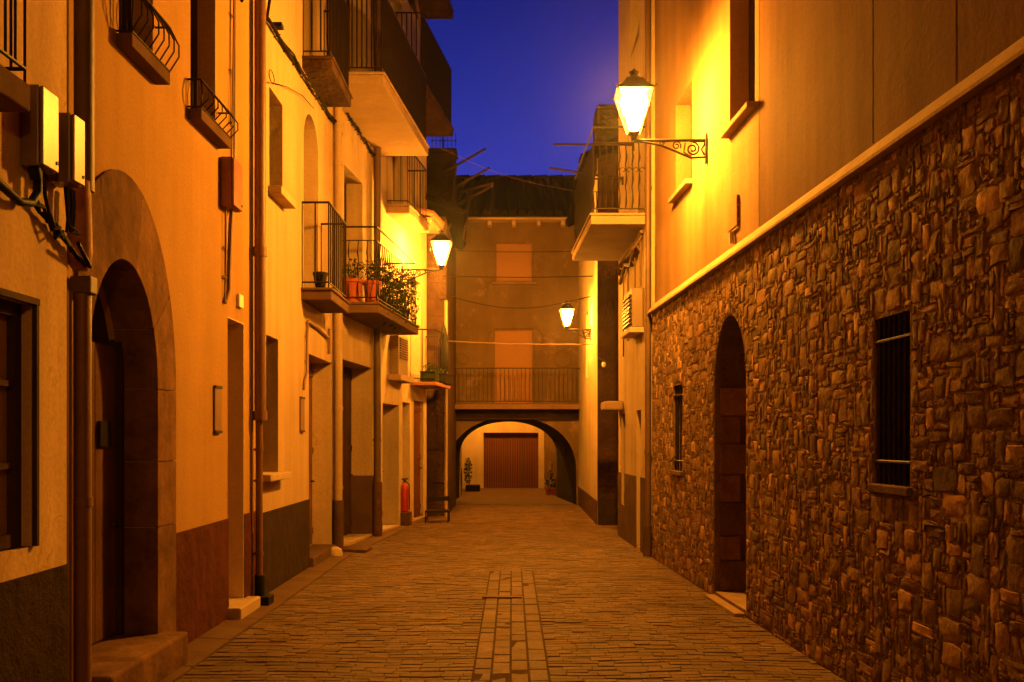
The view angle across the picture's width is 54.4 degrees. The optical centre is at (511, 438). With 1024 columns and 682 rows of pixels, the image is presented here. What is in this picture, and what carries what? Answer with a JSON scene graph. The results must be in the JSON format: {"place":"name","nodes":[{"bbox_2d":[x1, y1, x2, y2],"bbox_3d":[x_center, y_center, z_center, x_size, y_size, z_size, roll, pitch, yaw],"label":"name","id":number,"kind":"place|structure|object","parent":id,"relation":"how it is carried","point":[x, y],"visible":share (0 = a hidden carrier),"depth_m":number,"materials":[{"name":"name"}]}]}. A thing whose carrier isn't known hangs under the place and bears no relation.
{"place":"outdoors","nodes":[
{"label":"outdoors","id":0,"kind":"place"},
{"bbox_2d":[460,446,461,496],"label":"side house","id":1,"kind":"structure","parent":0,"point":[460,471],"depth_m":28.31,"materials":[{"name":"paint"}]},
{"bbox_2d":[462,422,543,487],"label":"garage house","id":2,"kind":"structure","parent":0,"point":[504,454],"depth_m":32.47,"materials":[{"name":"paint"}]},
{"bbox_2d":[484,433,537,487],"bbox_3d":[-0.031,0.694,32.477,1.784,1.792,0.045,0,0,0],"label":"garage door","id":3,"kind":"structure","parent":2,"relation":"in","point":[524,450],"depth_m":32.47,"materials":[{"name":"brown wood"}]},
{"bbox_2d":[174,505,845,681],"bbox_3d":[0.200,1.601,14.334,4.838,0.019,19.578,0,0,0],"label":"street paving","id":4,"kind":"structure","parent":0,"point":[705,628],"depth_m":8.80,"materials":[{"name":"stone"}]},
{"bbox_2d":[67,0,259,681],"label":"plaster house","id":5,"kind":"structure","parent":4,"relation":"on","point":[173,557],"depth_m":7.17,"materials":[{"name":"paint"}]},
{"bbox_2d":[67,0,96,681],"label":"downpipe","id":6,"kind":"object","parent":5,"relation":"attached to","point":[82,292],"visible":0.87,"depth_m":5.60,"materials":[{"name":"brown metal"}]},
{"bbox_2d":[92,293,119,643],"bbox_3d":[-2.767,0.109,6.400,0.135,2.492,1.146,0,0,0],"label":"door","id":7,"kind":"structure","parent":5,"relation":"in","point":[103,355],"depth_m":6.73,"materials":[{"name":"brown wood"}]},
{"bbox_2d":[119,0,130,32],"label":"window","id":8,"kind":"structure","parent":5,"relation":"in","point":[123,1],"depth_m":6.88,"materials":[{"name":"brown wood"}]},
{"bbox_2d":[115,0,179,84],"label":"window balconette","id":9,"kind":"object","parent":5,"relation":"attached to","point":[133,47],"depth_m":6.56,"materials":[{"name":"concrete"}]},
{"bbox_2d":[190,0,196,104],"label":"window","id":10,"kind":"structure","parent":5,"relation":"in","point":[193,3],"depth_m":8.33,"materials":[{"name":"brown wood"}]},
{"bbox_2d":[188,78,238,148],"bbox_3d":[-2.415,-2.627,8.066,0.170,0.313,0.842,0,0,0],"label":"window balconette","id":11,"kind":"object","parent":5,"relation":"attached to","point":[206,124],"depth_m":7.92,"materials":[{"name":"concrete"}]},
{"bbox_2d":[213,385,222,432],"bbox_3d":[-2.486,-0.250,8.419,0.025,0.400,0.189,0,0,0],"label":"letter box","id":12,"kind":"object","parent":5,"relation":"attached to","point":[217,408],"visible":1,"depth_m":8.39,"materials":[{"name":"metal"}]},
{"bbox_2d":[223,0,235,303],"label":"wall cable","id":13,"kind":"object","parent":5,"relation":"attached to","point":[228,263],"depth_m":8.73,"materials":[{"name":"brown plastic"}]},
{"bbox_2d":[221,156,242,212],"bbox_3d":[-2.435,-2.210,8.660,0.122,0.420,0.280,0,0,0],"label":"meter box","id":14,"kind":"object","parent":5,"relation":"attached to","point":[231,183],"visible":0.97,"depth_m":8.53,"materials":[{"name":"metal"}]},
{"bbox_2d":[237,294,243,308],"bbox_3d":[-2.484,-1.260,9.100,0.028,0.120,0.140,0,0,0],"label":"house number","id":15,"kind":"object","parent":5,"relation":"attached to","point":[240,300],"visible":1,"depth_m":9.06,"materials":[{"name":"white ceramic"}]},
{"bbox_2d":[251,0,273,605],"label":"downpipe","id":16,"kind":"object","parent":5,"relation":"attached to","point":[259,255],"visible":0.9,"depth_m":9.50,"materials":[{"name":"brown metal"}]},
{"bbox_2d":[160,552,350,681],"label":"pavement edge","id":17,"kind":"object","parent":4,"relation":"on","point":[201,648],"visible":0.46,"depth_m":8.56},
{"bbox_2d":[331,546,342,555],"bbox_3d":[-2.400,1.530,13.500,0.220,0.140,0.209,0,0,0],"label":"guard stone","id":18,"kind":"object","parent":17,"relation":"on","point":[336,551],"visible":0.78,"depth_m":13.43,"materials":[{"name":"beige stone"}]},
{"bbox_2d":[255,0,352,593],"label":"plaster house","id":19,"kind":"structure","parent":4,"relation":"on","point":[301,211],"depth_m":11.77,"materials":[{"name":"paint"}]},
{"bbox_2d":[263,472,290,481],"bbox_3d":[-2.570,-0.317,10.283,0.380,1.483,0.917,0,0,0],"label":"window sill","id":20,"kind":"structure","parent":19,"relation":"in","point":[267,476],"depth_m":10.14,"materials":[{"name":"beige stone"}]},
{"bbox_2d":[273,22,283,29],"bbox_3d":[-2.430,-4.287,10.335,0.100,0.046,0.108,0,0,0],"label":"junction box","id":21,"kind":"object","parent":19,"relation":"attached to","point":[279,26],"visible":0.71,"depth_m":10.29,"materials":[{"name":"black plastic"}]},
{"bbox_2d":[268,185,295,208],"bbox_3d":[-2.560,-3.073,10.551,0.400,1.111,0.693,0,0,0],"label":"window sill","id":22,"kind":"structure","parent":19,"relation":"in","point":[278,193],"depth_m":10.42,"materials":[{"name":"beige stone"}]},
{"bbox_2d":[240,0,336,127],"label":"cable bundle","id":23,"kind":"object","parent":19,"relation":"attached to","point":[289,52],"visible":0.91,"depth_m":11.26,"materials":[{"name":"black rubber"}]},
{"bbox_2d":[269,69,313,108],"bbox_3d":[-2.451,-3.866,11.191,0.016,0.478,2.315,0,0,0],"label":"loose wire","id":24,"kind":"object","parent":19,"relation":"attached to","point":[284,86],"visible":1,"depth_m":10.43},
{"bbox_2d":[299,396,304,431],"bbox_3d":[-2.486,-0.290,11.807,0.025,0.420,0.212,0,0,0],"label":"letter box","id":25,"kind":"object","parent":19,"relation":"attached to","point":[301,414],"visible":1,"depth_m":11.74,"materials":[{"name":"metal"}]},
{"bbox_2d":[309,363,314,543],"bbox_3d":[-2.760,0.203,13.032,0.100,2.493,1.560,0,0,0],"label":"door","id":26,"kind":"structure","parent":19,"relation":"in","point":[310,365],"depth_m":13.69,"materials":[{"name":"brown wood"}]},
{"bbox_2d":[302,320,330,389],"bbox_3d":[-2.477,-1.036,12.669,0.051,0.906,1.603,0,0,0],"label":"wall cable","id":27,"kind":"object","parent":19,"relation":"attached to","point":[328,336],"depth_m":12.01,"materials":[{"name":"beige plastic"}]},
{"bbox_2d":[313,272,327,286],"bbox_3d":[-2.300,-1.895,11.950,0.184,0.200,0.184,0,0,0],"label":"flowerpot","id":28,"kind":"object","parent":19,"relation":"on","point":[321,276],"visible":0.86,"depth_m":11.89,"materials":[{"name":"black plastic"}]},
{"bbox_2d":[332,107,343,552],"bbox_3d":[-2.420,-1.550,13.850,0.156,6.300,0.152,0,0,0],"label":"downpipe","id":29,"kind":"object","parent":19,"relation":"attached to","point":[338,521],"visible":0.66,"depth_m":13.79,"materials":[{"name":"metal"}]},
{"bbox_2d":[344,546,371,551],"bbox_3d":[-2.220,1.565,14.150,0.400,0.050,0.400,0,0,0],"label":"doorway ramp","id":30,"kind":"structure","parent":4,"relation":"on","point":[355,549],"depth_m":14.04,"materials":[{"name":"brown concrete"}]},
{"bbox_2d":[349,516,429,554],"bbox_3d":[-2.100,1.605,17.100,0.620,0.050,6.624,0,0,2],"label":"pavement edge","id":31,"kind":"object","parent":4,"relation":"on","point":[369,541],"visible":0.36,"depth_m":16.16,"materials":[{"name":"grey stone"}]},
{"bbox_2d":[400,478,411,524],"bbox_3d":[-1.955,1.149,18.310,0.207,0.862,0.220,0,0,0],"label":"fire extinguisher","id":32,"kind":"object","parent":31,"relation":"on","point":[405,516],"visible":1,"depth_m":18.23,"materials":[{"name":"red metal"}]},
{"bbox_2d":[425,496,449,522],"bbox_3d":[-1.435,1.355,19.160,0.452,0.490,0.420,0,0,0],"label":"metal chair","id":33,"kind":"object","parent":4,"relation":"on","point":[438,498],"visible":0.99,"depth_m":19.34,"materials":[{"name":"metal"}]},
{"bbox_2d":[427,148,467,516],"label":"stone house","id":34,"kind":"structure","parent":4,"relation":"on","point":[441,443],"depth_m":20.60,"materials":[{"name":"stone"}]},
{"bbox_2d":[431,133,456,147],"bbox_3d":[-1.521,-6.661,22.317,0.606,0.462,0.037,0,0,-24],"label":"tv antenna","id":35,"kind":"object","parent":34,"relation":"on","point":[442,140],"visible":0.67,"depth_m":22.33,"materials":[{"name":"metal"}]},
{"bbox_2d":[442,148,485,203],"bbox_3d":[-1.073,-5.577,21.398,0.135,1.083,1.441,0,0,-43],"label":"roof pole","id":36,"kind":"object","parent":34,"relation":"attached to","point":[464,160],"visible":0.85,"depth_m":21.58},
{"bbox_2d":[438,167,489,228],"bbox_3d":[-1.070,-5.138,21.398,1.558,1.164,0.129,0,0,43],"label":"roof pole","id":37,"kind":"object","parent":34,"relation":"attached to","point":[464,182],"visible":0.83,"depth_m":21.50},
{"bbox_2d":[457,184,493,239],"bbox_3d":[-0.833,-4.836,21.399,0.142,1.026,1.327,0,0,-37],"label":"roof pole","id":38,"kind":"object","parent":34,"relation":"attached to","point":[475,194],"visible":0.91,"depth_m":21.55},
{"bbox_2d":[459,182,493,230],"bbox_3d":[-0.804,-4.990,21.400,0.144,0.952,1.287,0,0,-35],"label":"roof pole","id":39,"kind":"object","parent":34,"relation":"attached to","point":[476,187],"visible":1,"depth_m":21.58,"materials":[{"name":"brown wood"}]},
{"bbox_2d":[456,250,571,251],"bbox_3d":[0.043,-3.769,19.950,2.457,0.165,0.021,0,0,17],"label":"overhead cable","id":40,"kind":"object","parent":34,"relation":"attached to","point":[513,251],"visible":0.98,"depth_m":19.95,"materials":[{"name":"black rubber"}]},
{"bbox_2d":[482,595,521,598],"bbox_3d":[-0.100,1.596,10.020,0.400,0.028,0.100,0,0,0],"label":"drain channel","id":41,"kind":"object","parent":4,"relation":"on","point":[502,596],"visible":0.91,"depth_m":10.00,"materials":[{"name":"brown metal"}]},
{"bbox_2d":[565,104,617,524],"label":"corner house","id":42,"kind":"structure","parent":4,"relation":"on","point":[598,459],"depth_m":18.50,"materials":[{"name":"paint"}]},
{"bbox_2d":[431,143,571,190],"bbox_3d":[-0.193,-5.598,20.500,3.086,0.724,0.010,0,0,-19],"label":"overhead cable","id":43,"kind":"object","parent":42,"relation":"attached to","point":[500,173],"visible":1,"depth_m":20.49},
{"bbox_2d":[442,294,592,308],"bbox_3d":[0.137,-2.786,19.950,3.193,0.352,0.021,0,0,13],"label":"overhead cable","id":44,"kind":"object","parent":42,"relation":"attached to","point":[519,308],"visible":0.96,"depth_m":19.94,"materials":[{"name":"black rubber"}]},
{"bbox_2d":[442,275,592,277],"bbox_3d":[0.131,-3.269,19.950,3.176,0.134,0.021,0,0,13],"label":"overhead cable","id":45,"kind":"object","parent":42,"relation":"attached to","point":[517,277],"visible":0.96,"depth_m":19.95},
{"bbox_2d":[448,341,592,344],"bbox_3d":[0.182,-1.933,19.950,3.076,0.151,0.021,0,0,13],"label":"overhead cable","id":46,"kind":"object","parent":42,"relation":"attached to","point":[520,344],"visible":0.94,"depth_m":19.95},
{"bbox_2d":[558,300,590,341],"bbox_3d":[1.264,-2.372,20.000,0.663,0.840,0.345,0,0,0],"label":"street lamp","id":47,"kind":"object","parent":42,"relation":"attached to","point":[566,309],"visible":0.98,"depth_m":19.95,"materials":[{"name":"glass"}]},
{"bbox_2d":[599,356,605,366],"bbox_3d":[1.671,-1.436,18.445,0.143,0.213,0.079,0,0,27],"label":"security light","id":48,"kind":"object","parent":42,"relation":"attached to","point":[602,360],"visible":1,"depth_m":18.42,"materials":[{"name":"white metal"}]},
{"bbox_2d":[570,0,654,552],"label":"plaster house","id":49,"kind":"structure","parent":4,"relation":"on","point":[607,236],"depth_m":14.86,"materials":[{"name":"yellow paint"}]},
{"bbox_2d":[549,167,623,184],"bbox_3d":[1.179,-4.193,15.865,1.336,0.477,0.075,0,0,32],"label":"drying pole","id":50,"kind":"object","parent":49,"relation":"attached to","point":[579,172],"visible":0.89,"depth_m":15.94,"materials":[{"name":"metal"}]},
{"bbox_2d":[553,143,633,150],"bbox_3d":[1.266,-4.575,15.597,1.445,0.356,0.035,0,0,34],"label":"drying pole","id":51,"kind":"object","parent":49,"relation":"attached to","point":[589,144],"visible":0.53,"depth_m":15.60,"materials":[{"name":"metal"}]},
{"bbox_2d":[615,229,643,356],"bbox_3d":[1.753,-2.114,15.027,0.108,1.628,2.278,0,0,-2],"label":"cable bundle","id":52,"kind":"object","parent":49,"relation":"attached to","point":[629,258],"visible":0.96,"depth_m":14.69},
{"bbox_2d":[621,288,643,338],"bbox_3d":[1.728,-1.805,14.350,0.200,0.630,0.906,0,0,-2],"label":"air conditioner","id":53,"kind":"object","parent":49,"relation":"attached to","point":[632,316],"visible":1,"depth_m":13.95,"materials":[{"name":"metal"}]},
{"bbox_2d":[647,0,1023,681],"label":"stone house","id":54,"kind":"structure","parent":4,"relation":"on","point":[839,406],"depth_m":6.55,"materials":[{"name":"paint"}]},
{"bbox_2d":[643,0,651,556],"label":"downpipe","id":55,"kind":"object","parent":54,"relation":"attached to","point":[647,539],"visible":1,"depth_m":13.50,"materials":[{"name":"metal"}]},
{"bbox_2d":[611,69,706,163],"bbox_3d":[1.570,-3.419,10.550,0.998,1.002,0.443,0,0,0],"label":"street lamp","id":56,"kind":"object","parent":54,"relation":"attached to","point":[634,91],"visible":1,"depth_m":10.50,"materials":[{"name":"glass"}]},
{"bbox_2d":[669,385,683,475],"bbox_3d":[2.045,-0.105,11.810,0.235,1.070,0.642,0,0,-3],"label":"window","id":57,"kind":"structure","parent":54,"relation":"in","point":[678,472],"depth_m":11.87,"materials":[{"name":"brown wood"}]},
{"bbox_2d":[668,104,692,202],"bbox_3d":[2.091,-3.478,11.716,0.320,1.187,0.983,0,0,-3],"label":"window","id":58,"kind":"structure","parent":54,"relation":"in","point":[686,183],"depth_m":11.74,"materials":[{"name":"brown wood"}]},
{"bbox_2d":[727,195,739,243],"bbox_3d":[2.095,-2.073,9.476,0.049,0.426,0.363,0,0,-3],"label":"wall vent","id":59,"kind":"object","parent":54,"relation":"attached to","point":[733,205],"depth_m":9.45,"materials":[{"name":"paint"}]},
{"bbox_2d":[720,0,756,138],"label":"window","id":60,"kind":"structure","parent":54,"relation":"in","point":[750,105],"depth_m":9.59,"materials":[{"name":"brown wood"}]},
{"bbox_2d":[868,312,912,496],"bbox_3d":[2.354,-0.203,5.863,0.323,1.056,0.557,0,0,0],"label":"window","id":61,"kind":"structure","parent":54,"relation":"in","point":[899,489],"depth_m":5.93,"materials":[{"name":"black metal"}]},
{"bbox_2d":[456,488,575,504],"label":"back square paving","id":62,"kind":"structure","parent":0,"point":[510,496],"depth_m":27.23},
{"bbox_2d":[463,458,479,491],"bbox_3d":[-1.240,1.084,30.500,0.527,1.032,0.400,0,0,0],"label":"potted plant","id":63,"kind":"object","parent":62,"relation":"on","point":[469,487],"visible":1,"depth_m":30.41,"materials":[{"name":"green plant"}]},
{"bbox_2d":[543,478,551,494],"bbox_3d":[1.042,1.358,28.606,0.302,0.484,0.308,0,0,0],"label":"potted plant","id":64,"kind":"object","parent":62,"relation":"on","point":[548,490],"visible":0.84,"depth_m":28.54,"materials":[{"name":"green plant"}]},
{"bbox_2d":[550,477,555,494],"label":"potted plant","id":65,"kind":"object","parent":62,"relation":"on","point":[553,491],"visible":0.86,"depth_m":28.25,"materials":[{"name":"green plant"}]},
{"bbox_2d":[455,175,579,504],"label":"archway house","id":66,"kind":"structure","parent":0,"point":[537,386],"depth_m":24.20,"materials":[{"name":"brown paint"}]},
{"bbox_2d":[491,244,536,284],"bbox_3d":[0.050,-4.255,24.210,1.108,1.009,0.220,0,0,0],"label":"window","id":67,"kind":"structure","parent":66,"relation":"in","point":[508,264],"depth_m":24.29,"materials":[{"name":"wood"}]},
{"bbox_2d":[495,330,532,402],"bbox_3d":[0.038,-1.767,24.325,0.929,1.774,0.070,0,0,0],"label":"balcony door","id":68,"kind":"structure","parent":66,"relation":"in","point":[506,355],"depth_m":24.32,"materials":[{"name":"brown wood"}]},
{"bbox_2d":[427,0,617,175],"label":"sky","id":69,"kind":"structure","parent":0,"point":[529,76],"materials":[{"name":"blue"}]},
{"bbox_2d":[544,432,556,495],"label":"side house","id":70,"kind":"structure","parent":0,"point":[550,453],"depth_m":30.32,"materials":[{"name":"brown paint"}]},
{"label":"ground","id":71,"kind":"structure","parent":0,"visible":0},
{"bbox_2d":[0,0,67,681],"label":"plaster house","id":72,"kind":"structure","parent":71,"relation":"on","point":[33,462],"depth_m":5.01,"materials":[{"name":"beige paint"}]},
{"bbox_2d":[0,299,20,549],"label":"window","id":73,"kind":"structure","parent":72,"relation":"in","point":[10,312],"depth_m":4.94,"materials":[{"name":"brown wood"}]},
{"bbox_2d":[0,167,42,206],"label":"conduit","id":74,"kind":"object","parent":72,"relation":"attached to","point":[35,176],"visible":1,"depth_m":4.89,"materials":[{"name":"black plastic"}]},
{"bbox_2d":[21,84,58,173],"bbox_3d":[-2.357,-1.545,4.980,0.117,0.400,0.180,0,0,0],"label":"meter box","id":75,"kind":"object","parent":72,"relation":"attached to","point":[40,133],"visible":0.91,"depth_m":4.90,"materials":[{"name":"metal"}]},
{"bbox_2d":[34,173,91,268],"bbox_3d":[-2.359,-1.149,5.282,0.098,0.395,0.634,0,0,0],"label":"cable bundle","id":76,"kind":"object","parent":72,"relation":"attached to","point":[46,215],"visible":0.97,"depth_m":5.29,"materials":[{"name":"black rubber"}]},
{"bbox_2d":[47,112,84,187],"bbox_3d":[-2.340,-1.515,5.230,0.152,0.360,0.140,0,0,0],"label":"meter box","id":77,"kind":"object","parent":72,"relation":"attached to","point":[70,173],"visible":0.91,"depth_m":5.17,"materials":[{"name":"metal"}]},
{"bbox_2d":[310,0,429,545],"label":"plaster house","id":78,"kind":"structure","parent":71,"relation":"on","point":[386,110],"depth_m":15.73,"materials":[{"name":"paint"}]},
{"bbox_2d":[344,182,345,221],"bbox_3d":[-2.669,-2.980,15.050,0.050,2.032,1.101,0,0,5],"label":"balcony door","id":79,"kind":"structure","parent":78,"relation":"in","point":[344,182],"depth_m":15.55,"materials":[{"name":"brown wood"}]},
{"bbox_2d":[343,367,352,534],"bbox_3d":[-2.700,0.191,15.252,0.110,2.678,2.013,0,0,5],"label":"door","id":80,"kind":"structure","parent":78,"relation":"in","point":[347,377],"depth_m":16.00,"materials":[{"name":"brown wood"}]},
{"bbox_2d":[348,0,349,71],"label":"balcony door","id":81,"kind":"structure","parent":78,"relation":"in","point":[348,0],"depth_m":15.78,"materials":[{"name":"brown wood"}]},
{"bbox_2d":[346,258,364,301],"bbox_3d":[-2.304,-2.286,14.371,0.353,0.662,0.337,0,0,23],"label":"potted plant","id":82,"kind":"object","parent":78,"relation":"on","point":[352,282],"visible":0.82,"depth_m":14.25,"materials":[{"name":"green plant"}]},
{"bbox_2d":[346,113,375,156],"bbox_3d":[-2.316,-4.682,15.457,0.084,0.187,1.890,0,0,5],"label":"cable bundle","id":83,"kind":"object","parent":78,"relation":"attached to","point":[364,139],"visible":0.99,"depth_m":15.31,"materials":[{"name":"black rubber"}]},
{"bbox_2d":[363,260,382,301],"bbox_3d":[-2.030,-2.273,14.453,0.328,0.636,0.310,0,0,0],"label":"potted plant","id":84,"kind":"object","parent":78,"relation":"on","point":[371,284],"visible":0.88,"depth_m":14.36,"materials":[{"name":"green plant"}]},
{"bbox_2d":[366,256,399,324],"bbox_3d":[-1.960,-2.246,14.943,0.549,1.041,0.556,0,0,0],"label":"potted plant","id":85,"kind":"object","parent":78,"relation":"on","point":[391,286],"visible":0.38,"depth_m":14.89,"materials":[{"name":"green plant"}]},
{"bbox_2d":[377,265,406,325],"bbox_3d":[-1.910,-2.224,15.501,0.553,0.967,0.546,0,0,0],"label":"potted plant","id":86,"kind":"object","parent":78,"relation":"on","point":[399,286],"visible":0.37,"depth_m":15.46,"materials":[{"name":"green plant"}]},
{"bbox_2d":[383,270,413,330],"bbox_3d":[-1.851,-2.248,16.054,0.542,1.033,0.556,0,0,33],"label":"potted plant","id":87,"kind":"object","parent":78,"relation":"on","point":[405,291],"visible":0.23,"depth_m":16.01,"materials":[{"name":"green plant"}]},
{"bbox_2d":[395,277,420,331],"bbox_3d":[-1.795,-2.259,16.654,0.566,0.972,0.564,0,0,0],"label":"potted plant","id":88,"kind":"object","parent":78,"relation":"on","point":[414,302],"visible":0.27,"depth_m":16.64,"materials":[{"name":"green plant"}]},
{"bbox_2d":[351,0,453,533],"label":"plaster house","id":89,"kind":"structure","parent":71,"relation":"on","point":[405,224],"depth_m":18.51,"materials":[{"name":"paint"}]},
{"bbox_2d":[387,335,414,382],"bbox_3d":[-1.975,-1.420,17.775,0.238,0.800,1.088,0,0,7],"label":"ventilation unit","id":90,"kind":"object","parent":89,"relation":"attached to","point":[398,359],"visible":1,"depth_m":17.42,"materials":[{"name":"metal"}]},
{"bbox_2d":[414,401,421,516],"bbox_3d":[-1.889,0.399,19.670,0.114,2.282,0.853,0,0,7],"label":"door","id":91,"kind":"structure","parent":89,"relation":"in","point":[417,409],"depth_m":19.76,"materials":[{"name":"brown wood"}]},
{"bbox_2d":[402,229,452,282],"bbox_3d":[-1.556,-3.360,18.300,0.942,0.986,0.434,0,0,0],"label":"street lamp","id":92,"kind":"object","parent":89,"relation":"attached to","point":[440,241],"visible":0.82,"depth_m":18.23,"materials":[{"name":"metal"}]},
{"bbox_2d":[419,363,439,382],"bbox_3d":[-1.588,-1.288,19.200,0.364,0.376,0.430,0,0,0],"label":"planter box","id":93,"kind":"object","parent":89,"relation":"on","point":[428,374],"visible":0.96,"depth_m":19.00,"materials":[{"name":"green"}]},
{"bbox_2d":[414,206,444,232],"bbox_3d":[-1.642,-4.359,19.774,0.415,0.318,1.204,0,0,7],"label":"tiled canopy","id":94,"kind":"object","parent":89,"relation":"attached to","point":[435,222],"visible":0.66,"depth_m":19.55,"materials":[{"name":"tile"}]},
{"bbox_2d":[438,321,448,372],"bbox_3d":[-1.369,-1.740,19.950,0.230,1.240,0.219,0,0,0],"label":"parasol","id":95,"kind":"object","parent":89,"relation":"on","point":[445,353],"visible":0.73,"depth_m":19.87,"materials":[{"name":"beige fabric"}]},
{"bbox_2d":[435,366,452,384],"bbox_3d":[-1.434,-1.281,19.950,0.377,0.361,0.783,0,0,7],"label":"planter box","id":96,"kind":"object","parent":89,"relation":"on","point":[446,378],"visible":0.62,"depth_m":19.72,"materials":[{"name":"green plastic"}]}
]}

